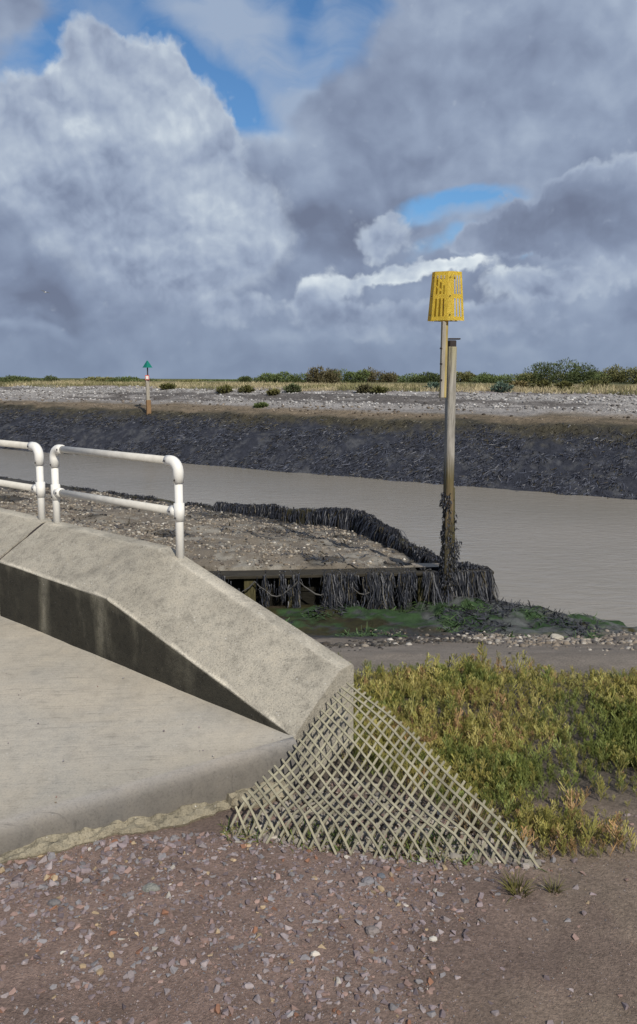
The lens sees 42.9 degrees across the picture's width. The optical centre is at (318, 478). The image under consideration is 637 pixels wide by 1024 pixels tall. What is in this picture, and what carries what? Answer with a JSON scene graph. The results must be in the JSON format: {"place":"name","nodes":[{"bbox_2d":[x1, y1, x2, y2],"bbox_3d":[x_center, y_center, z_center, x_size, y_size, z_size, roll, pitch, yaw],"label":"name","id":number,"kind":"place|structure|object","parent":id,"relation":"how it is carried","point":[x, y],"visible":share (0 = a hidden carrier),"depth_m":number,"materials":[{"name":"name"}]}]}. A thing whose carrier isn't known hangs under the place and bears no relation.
{"place":"outdoors","nodes":[
{"label":"outdoors","id":0,"kind":"place"},
{"bbox_2d":[0,479,636,1023],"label":"ground","id":1,"kind":"structure","parent":0,"point":[528,987],"depth_m":2.45,"materials":[{"name":"brown gravel"}]},
{"bbox_2d":[0,508,52,557],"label":"concrete wall","id":2,"kind":"structure","parent":1,"relation":"on","point":[16,527],"depth_m":4.92,"materials":[{"name":"beige concrete"}]},
{"bbox_2d":[0,440,45,519],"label":"handrail","id":3,"kind":"object","parent":2,"relation":"on","point":[38,488],"visible":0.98,"depth_m":4.95,"materials":[{"name":"white metal"}]},
{"bbox_2d":[47,898,60,906],"bbox_3d":[-0.811,1.300,2.489,0.042,0.017,0.030,3,8,25],"label":"rock","id":4,"kind":"object","parent":1,"relation":"on","point":[53,902],"visible":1,"depth_m":2.48,"materials":[{"name":"stone"}]},
{"bbox_2d":[0,780,292,863],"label":"mortar spill","id":5,"kind":"object","parent":1,"relation":"on","point":[183,815],"visible":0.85,"depth_m":2.93,"materials":[{"name":"beige concrete"}]},
{"bbox_2d":[0,616,298,854],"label":"concrete ramp","id":6,"kind":"structure","parent":1,"relation":"on","point":[107,739],"depth_m":3.26,"materials":[{"name":"grey concrete"}]},
{"bbox_2d":[6,673,272,802],"bbox_3d":[-1.573,1.109,3.262,2.553,0.185,1.281,-4,8,-27],"label":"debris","id":7,"kind":"object","parent":6,"relation":"on","point":[138,772],"visible":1,"depth_m":3.35,"materials":[{"name":"stone"}]},
{"bbox_2d":[142,883,159,892],"bbox_3d":[-0.527,1.287,2.554,0.059,0.020,0.035,0,8,0],"label":"rock","id":8,"kind":"object","parent":1,"relation":"on","point":[149,887],"visible":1,"depth_m":2.55,"materials":[{"name":"stone"}]},
{"bbox_2d":[0,521,353,779],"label":"concrete wall","id":9,"kind":"structure","parent":1,"relation":"on","point":[164,614],"depth_m":3.89,"materials":[{"name":"grey concrete"}]},
{"bbox_2d":[49,444,184,558],"bbox_3d":[-1.145,0.123,4.503,1.165,0.575,0.057,6,10,39],"label":"handrail","id":10,"kind":"object","parent":9,"relation":"on","point":[177,511],"visible":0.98,"depth_m":4.37,"materials":[{"name":"white metal"}]},
{"bbox_2d":[0,484,417,570],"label":"beach shingle","id":11,"kind":"object","parent":1,"relation":"on","point":[204,520],"visible":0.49,"depth_m":16.13,"materials":[{"name":"stone"}]},
{"bbox_2d":[0,486,419,569],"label":"stranded seaweed","id":12,"kind":"object","parent":1,"relation":"on","point":[323,560],"visible":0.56,"depth_m":15.94,"materials":[{"name":"brown plant"}]},
{"bbox_2d":[6,478,493,606],"bbox_3d":[-3.967,1.281,20.523,6.827,1.887,20.446,-4,8,-26],"label":"timber revetment","id":13,"kind":"object","parent":1,"relation":"on","point":[246,579],"visible":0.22,"depth_m":12.37,"materials":[{"name":"black wood"}]},
{"bbox_2d":[0,476,212,508],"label":"draped seaweed","id":14,"kind":"object","parent":13,"relation":"on","point":[142,496],"visible":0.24,"depth_m":23.02,"materials":[{"name":"black plant"}]},
{"bbox_2d":[213,501,358,530],"bbox_3d":[-0.861,1.014,19.500,4.712,1.073,0.710,6,10,38],"label":"draped seaweed","id":15,"kind":"object","parent":13,"relation":"on","point":[345,518],"visible":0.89,"depth_m":19.10,"materials":[{"name":"black plant"}]},
{"bbox_2d":[241,578,386,596],"bbox_3d":[-1.280,1.643,12.028,4.633,0.277,0.028,-1,8,-4],"label":"weed rope","id":16,"kind":"object","parent":13,"relation":"hanging from","point":[302,585],"visible":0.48,"depth_m":12.09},
{"bbox_2d":[210,566,498,611],"bbox_3d":[-0.422,1.934,12.227,6.483,1.059,0.895,0,8,-3],"label":"hanging seaweed","id":17,"kind":"object","parent":13,"relation":"hanging from","point":[480,583],"visible":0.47,"depth_m":12.19,"materials":[{"name":"black plant"}]},
{"bbox_2d":[348,510,440,562],"bbox_3d":[1.381,1.453,15.403,0.809,1.050,5.512,-1,8,-11],"label":"draped seaweed","id":18,"kind":"object","parent":13,"relation":"on","point":[374,528],"visible":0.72,"depth_m":15.49,"materials":[{"name":"black plant"}]},
{"bbox_2d":[455,561,488,596],"bbox_3d":[2.268,1.762,12.706,1.010,0.957,0.677,5,9,35],"label":"draped seaweed","id":19,"kind":"object","parent":13,"relation":"on","point":[465,564],"visible":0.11,"depth_m":12.56,"materials":[{"name":"black plant"}]},
{"bbox_2d":[0,813,636,1023],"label":"gravel","id":20,"kind":"structure","parent":1,"relation":"on","point":[17,882],"depth_m":2.41,"materials":[{"name":"gravel"}]},
{"bbox_2d":[365,925,379,935],"bbox_3d":[0.157,1.309,2.349,0.043,0.019,0.033,0,8,0],"label":"rock","id":21,"kind":"object","parent":20,"relation":"on","point":[372,930],"visible":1,"depth_m":2.34,"materials":[{"name":"stone"}]},
{"bbox_2d":[327,827,355,851],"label":"grass tuft","id":22,"kind":"object","parent":1,"relation":"on","point":[338,840],"visible":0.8,"depth_m":2.83,"materials":[{"name":"green plant"}]},
{"bbox_2d":[361,876,374,884],"bbox_3d":[0.158,1.286,2.594,0.044,0.018,0.036,0,8,0],"label":"rock","id":23,"kind":"object","parent":1,"relation":"on","point":[368,880],"visible":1,"depth_m":2.59,"materials":[{"name":"stone"}]},
{"bbox_2d":[377,873,385,878],"bbox_3d":[0.203,1.288,2.631,0.028,0.014,0.023,0,8,0],"label":"rock","id":24,"kind":"object","parent":1,"relation":"on","point":[381,875],"visible":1,"depth_m":2.62,"materials":[{"name":"stone"}]},
{"bbox_2d":[218,813,549,872],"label":"edge weeds","id":25,"kind":"object","parent":1,"relation":"on","point":[309,833],"visible":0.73,"depth_m":2.82,"materials":[{"name":"green plant"}]},
{"bbox_2d":[224,816,545,870],"bbox_3d":[0.212,1.276,2.820,1.120,0.048,0.253,2,8,13],"label":"edge rubble","id":26,"kind":"object","parent":1,"relation":"on","point":[526,866],"visible":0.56,"depth_m":2.78,"materials":[{"name":"stone"}]},
{"bbox_2d":[230,682,540,868],"bbox_3d":[0.303,1.115,2.882,1.010,0.352,0.768,6,9,36],"label":"lattice panel","id":27,"kind":"object","parent":1,"relation":"on","point":[479,832],"visible":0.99,"depth_m":2.94,"materials":[{"name":"beige wood"}]},
{"bbox_2d":[232,769,541,866],"bbox_3d":[0.264,1.278,2.877,0.984,0.081,0.697,6,10,38],"label":"rubble","id":28,"kind":"object","parent":1,"relation":"on","point":[353,821],"visible":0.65,"depth_m":2.94,"materials":[{"name":"stone"}]},
{"bbox_2d":[405,830,440,855],"bbox_3d":[0.355,1.266,2.810,0.129,0.057,0.125,-2,8,-13],"label":"grass tuft","id":29,"kind":"object","parent":1,"relation":"on","point":[410,840],"visible":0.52,"depth_m":2.82,"materials":[{"name":"green plant"}]},
{"bbox_2d":[429,936,436,941],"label":"rock","id":30,"kind":"object","parent":1,"relation":"on","point":[432,938],"visible":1,"depth_m":2.31,"materials":[{"name":"stone"}]},
{"bbox_2d":[426,826,462,845],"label":"grass tuft","id":31,"kind":"object","parent":1,"relation":"on","point":[439,827],"visible":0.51,"depth_m":2.86,"materials":[{"name":"green plant"}]},
{"bbox_2d":[284,593,605,638],"bbox_3d":[1.583,1.987,10.956,5.693,0.902,3.465,0,8,0],"label":"green algae","id":32,"kind":"object","parent":1,"relation":"on","point":[470,629],"visible":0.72,"depth_m":10.98,"materials":[{"name":"green plant"}]},
{"bbox_2d":[428,271,463,601],"bbox_3d":[1.867,-0.288,11.953,0.535,5.384,0.356,-5,9,-33],"label":"channel beacon","id":33,"kind":"object","parent":1,"relation":"on","point":[441,302],"visible":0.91,"depth_m":11.74,"materials":[{"name":"yellow paint"}]},
{"bbox_2d":[437,493,461,602],"bbox_3d":[1.972,1.190,12.193,0.404,2.010,0.343,0,8,0],"label":"clinging seaweed","id":34,"kind":"object","parent":33,"relation":"attached to","point":[452,556],"visible":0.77,"depth_m":12.12,"materials":[{"name":"black plant"}]},
{"bbox_2d":[445,797,505,834],"bbox_3d":[0.545,1.215,2.928,0.254,0.130,0.248,0,8,0],"label":"grass tuft","id":35,"kind":"object","parent":1,"relation":"on","point":[464,824],"visible":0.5,"depth_m":2.93,"materials":[{"name":"green plant"}]},
{"bbox_2d":[320,626,636,660],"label":"shore shingle","id":36,"kind":"object","parent":1,"relation":"on","point":[504,639],"visible":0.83,"depth_m":8.18,"materials":[{"name":"stone"}]},
{"bbox_2d":[550,634,563,639],"bbox_3d":[2.699,1.789,9.183,0.156,0.069,0.141,0,8,0],"label":"rock","id":37,"kind":"object","parent":36,"relation":"on","point":[558,636],"visible":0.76,"depth_m":9.14,"materials":[{"name":"stone"}]},
{"bbox_2d":[337,641,636,857],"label":"glasswort","id":38,"kind":"object","parent":1,"relation":"on","point":[617,742],"visible":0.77,"depth_m":3.74,"materials":[{"name":"green plant"}]},
{"bbox_2d":[494,863,538,904],"bbox_3d":[0.632,1.269,2.545,0.147,0.076,0.152,-1,8,-8],"label":"grass tuft","id":39,"kind":"object","parent":1,"relation":"on","point":[517,885],"visible":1,"depth_m":2.55,"materials":[{"name":"green plant"}]},
{"bbox_2d":[539,873,570,893],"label":"grass tuft","id":40,"kind":"object","parent":1,"relation":"on","point":[548,888],"visible":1,"depth_m":2.55,"materials":[{"name":"green plant"}]},
{"bbox_2d":[0,378,636,499],"bbox_3d":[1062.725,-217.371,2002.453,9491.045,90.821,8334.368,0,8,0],"label":"river bank","id":41,"kind":"structure","parent":0,"point":[243,446],"depth_m":34.41,"materials":[{"name":"grey stone"}]},
{"bbox_2d":[1,374,59,382],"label":"shrub","id":42,"kind":"object","parent":41,"relation":"on","point":[9,378],"visible":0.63,"depth_m":65.08,"materials":[{"name":"green plant"}]},
{"bbox_2d":[62,376,117,381],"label":"shrub","id":43,"kind":"object","parent":41,"relation":"on","point":[100,379],"visible":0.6,"depth_m":72.95,"materials":[{"name":"green plant"}]},
{"bbox_2d":[105,375,158,381],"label":"shrub","id":44,"kind":"object","parent":41,"relation":"on","point":[129,379],"visible":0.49,"depth_m":71.34,"materials":[{"name":"green plant"}]},
{"bbox_2d":[142,361,151,414],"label":"channel beacon","id":45,"kind":"object","parent":41,"relation":"on","point":[147,365],"visible":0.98,"depth_m":40.92,"materials":[{"name":"green paint"}]},
{"bbox_2d":[158,382,176,389],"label":"shingle plant","id":46,"kind":"object","parent":41,"relation":"on","point":[163,386],"visible":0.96,"depth_m":46.86,"materials":[{"name":"green plant"}]},
{"bbox_2d":[149,379,204,381],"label":"shrub","id":47,"kind":"object","parent":41,"relation":"on","point":[191,380],"visible":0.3,"depth_m":74.95,"materials":[{"name":"green plant"}]},
{"bbox_2d":[201,379,236,380],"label":"shrub","id":48,"kind":"object","parent":41,"relation":"on","point":[219,380],"visible":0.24,"depth_m":76.75,"materials":[{"name":"green plant"}]},
{"bbox_2d":[215,384,232,393],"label":"shingle plant","id":49,"kind":"object","parent":41,"relation":"on","point":[228,389],"visible":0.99,"depth_m":44.26,"materials":[{"name":"green plant"}]},
{"bbox_2d":[238,384,255,392],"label":"shingle plant","id":50,"kind":"object","parent":41,"relation":"on","point":[247,389],"visible":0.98,"depth_m":43.85,"materials":[{"name":"green plant"}]},
{"bbox_2d":[237,375,274,381],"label":"shrub","id":51,"kind":"object","parent":41,"relation":"on","point":[246,378],"visible":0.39,"depth_m":69.42,"materials":[{"name":"green plant"}]},
{"bbox_2d":[252,402,268,407],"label":"shingle plant","id":52,"kind":"object","parent":41,"relation":"on","point":[260,404],"visible":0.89,"depth_m":39.29,"materials":[{"name":"green plant"}]},
{"bbox_2d":[266,388,280,395],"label":"shingle plant","id":53,"kind":"object","parent":41,"relation":"on","point":[273,391],"visible":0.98,"depth_m":41.88,"materials":[{"name":"green plant"}]},
{"bbox_2d":[257,371,309,382],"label":"shrub","id":54,"kind":"object","parent":41,"relation":"on","point":[272,377],"visible":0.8,"depth_m":65.01,"materials":[{"name":"green plant"}]},
{"bbox_2d":[283,382,301,392],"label":"shingle plant","id":55,"kind":"object","parent":41,"relation":"on","point":[292,387],"visible":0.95,"depth_m":42.68,"materials":[{"name":"green plant"}]},
{"bbox_2d":[0,405,636,499],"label":"bank seaweed","id":56,"kind":"object","parent":41,"relation":"on","point":[32,434],"visible":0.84,"depth_m":32.42,"materials":[{"name":"black plant"}]},
{"bbox_2d":[0,385,636,422],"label":"bank shingle","id":57,"kind":"object","parent":41,"relation":"on","point":[240,399],"visible":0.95,"depth_m":38.83,"materials":[{"name":"gravel"}]},
{"bbox_2d":[305,364,341,383],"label":"shrub","id":58,"kind":"object","parent":41,"relation":"on","point":[329,376],"visible":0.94,"depth_m":61.28,"materials":[{"name":"green plant"}]},
{"bbox_2d":[322,369,370,382],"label":"shrub","id":59,"kind":"object","parent":41,"relation":"on","point":[352,376],"visible":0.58,"depth_m":63.22,"materials":[{"name":"green plant"}]},
{"bbox_2d":[355,383,372,392],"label":"shingle plant","id":60,"kind":"object","parent":41,"relation":"on","point":[366,387],"visible":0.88,"depth_m":40.06,"materials":[{"name":"green plant"}]},
{"bbox_2d":[359,366,398,382],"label":"shrub","id":61,"kind":"object","parent":41,"relation":"on","point":[390,377],"visible":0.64,"depth_m":65.35,"materials":[{"name":"green plant"}]},
{"bbox_2d":[369,385,388,393],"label":"shingle plant","id":62,"kind":"object","parent":41,"relation":"on","point":[379,389],"visible":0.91,"depth_m":39.66,"materials":[{"name":"green plant"}]},
{"bbox_2d":[378,372,424,382],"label":"shrub","id":63,"kind":"object","parent":41,"relation":"on","point":[403,378],"visible":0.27,"depth_m":67.24,"materials":[{"name":"green plant"}]},
{"bbox_2d":[409,371,439,382],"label":"shrub","id":64,"kind":"object","parent":41,"relation":"on","point":[430,377],"visible":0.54,"depth_m":65.36,"materials":[{"name":"green plant"}]},
{"bbox_2d":[424,382,439,390],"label":"shingle plant","id":65,"kind":"object","parent":41,"relation":"on","point":[435,384],"visible":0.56,"depth_m":40.31,"materials":[{"name":"green plant"}]},
{"bbox_2d":[456,371,474,381],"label":"shrub","id":66,"kind":"object","parent":41,"relation":"on","point":[464,376],"visible":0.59,"depth_m":66.97,"materials":[{"name":"green plant"}]},
{"bbox_2d":[468,373,507,382],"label":"shrub","id":67,"kind":"object","parent":41,"relation":"on","point":[490,375],"visible":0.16,"depth_m":67.15,"materials":[{"name":"green plant"}]},
{"bbox_2d":[488,380,514,392],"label":"shingle plant","id":68,"kind":"object","parent":41,"relation":"on","point":[498,386],"visible":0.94,"depth_m":37.96,"materials":[{"name":"green plant"}]},
{"bbox_2d":[473,372,534,382],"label":"shrub","id":69,"kind":"object","parent":41,"relation":"on","point":[479,379],"visible":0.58,"depth_m":62.82,"materials":[{"name":"green plant"}]},
{"bbox_2d":[508,380,529,388],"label":"shingle plant","id":70,"kind":"object","parent":41,"relation":"on","point":[519,383],"visible":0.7,"depth_m":40.62,"materials":[{"name":"green plant"}]},
{"bbox_2d":[526,378,552,388],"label":"shingle plant","id":71,"kind":"object","parent":41,"relation":"on","point":[540,382],"visible":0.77,"depth_m":40.60,"materials":[{"name":"green plant"}]},
{"bbox_2d":[513,371,565,382],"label":"shrub","id":72,"kind":"object","parent":41,"relation":"on","point":[521,375],"visible":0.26,"depth_m":62.04,"materials":[{"name":"green plant"}]},
{"bbox_2d":[523,358,601,382],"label":"shrub","id":73,"kind":"object","parent":41,"relation":"on","point":[575,369],"visible":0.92,"depth_m":58.92,"materials":[{"name":"green plant"}]},
{"bbox_2d":[552,381,575,388],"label":"shingle plant","id":74,"kind":"object","parent":41,"relation":"on","point":[563,383],"visible":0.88,"depth_m":40.22,"materials":[{"name":"green plant"}]},
{"bbox_2d":[552,371,610,383],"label":"shrub","id":75,"kind":"object","parent":41,"relation":"on","point":[579,382],"visible":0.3,"depth_m":61.00,"materials":[{"name":"green plant"}]},
{"bbox_2d":[578,379,611,387],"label":"shingle plant","id":76,"kind":"object","parent":41,"relation":"on","point":[594,382],"visible":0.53,"depth_m":41.30,"materials":[{"name":"green plant"}]},
{"bbox_2d":[597,370,629,381],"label":"shrub","id":77,"kind":"object","parent":41,"relation":"on","point":[611,377],"visible":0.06,"depth_m":65.25,"materials":[{"name":"green plant"}]},
{"bbox_2d":[599,363,636,383],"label":"shrub","id":78,"kind":"object","parent":41,"relation":"on","point":[622,373],"visible":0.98,"depth_m":59.30,"materials":[{"name":"green plant"}]},
{"bbox_2d":[0,449,636,626],"bbox_3d":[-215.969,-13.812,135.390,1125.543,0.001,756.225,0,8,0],"label":"river water","id":79,"kind":"structure","parent":0,"point":[573,554],"depth_m":23.11,"materials":[{"name":"grey liquid"}]},
{"bbox_2d":[0,379,636,394],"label":"dry grass","id":80,"kind":"structure","parent":0,"point":[597,389],"depth_m":45.56,"materials":[{"name":"beige plant"}]},
{"bbox_2d":[0,0,636,381],"label":"sky","id":81,"kind":"structure","parent":0,"point":[194,189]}
]}

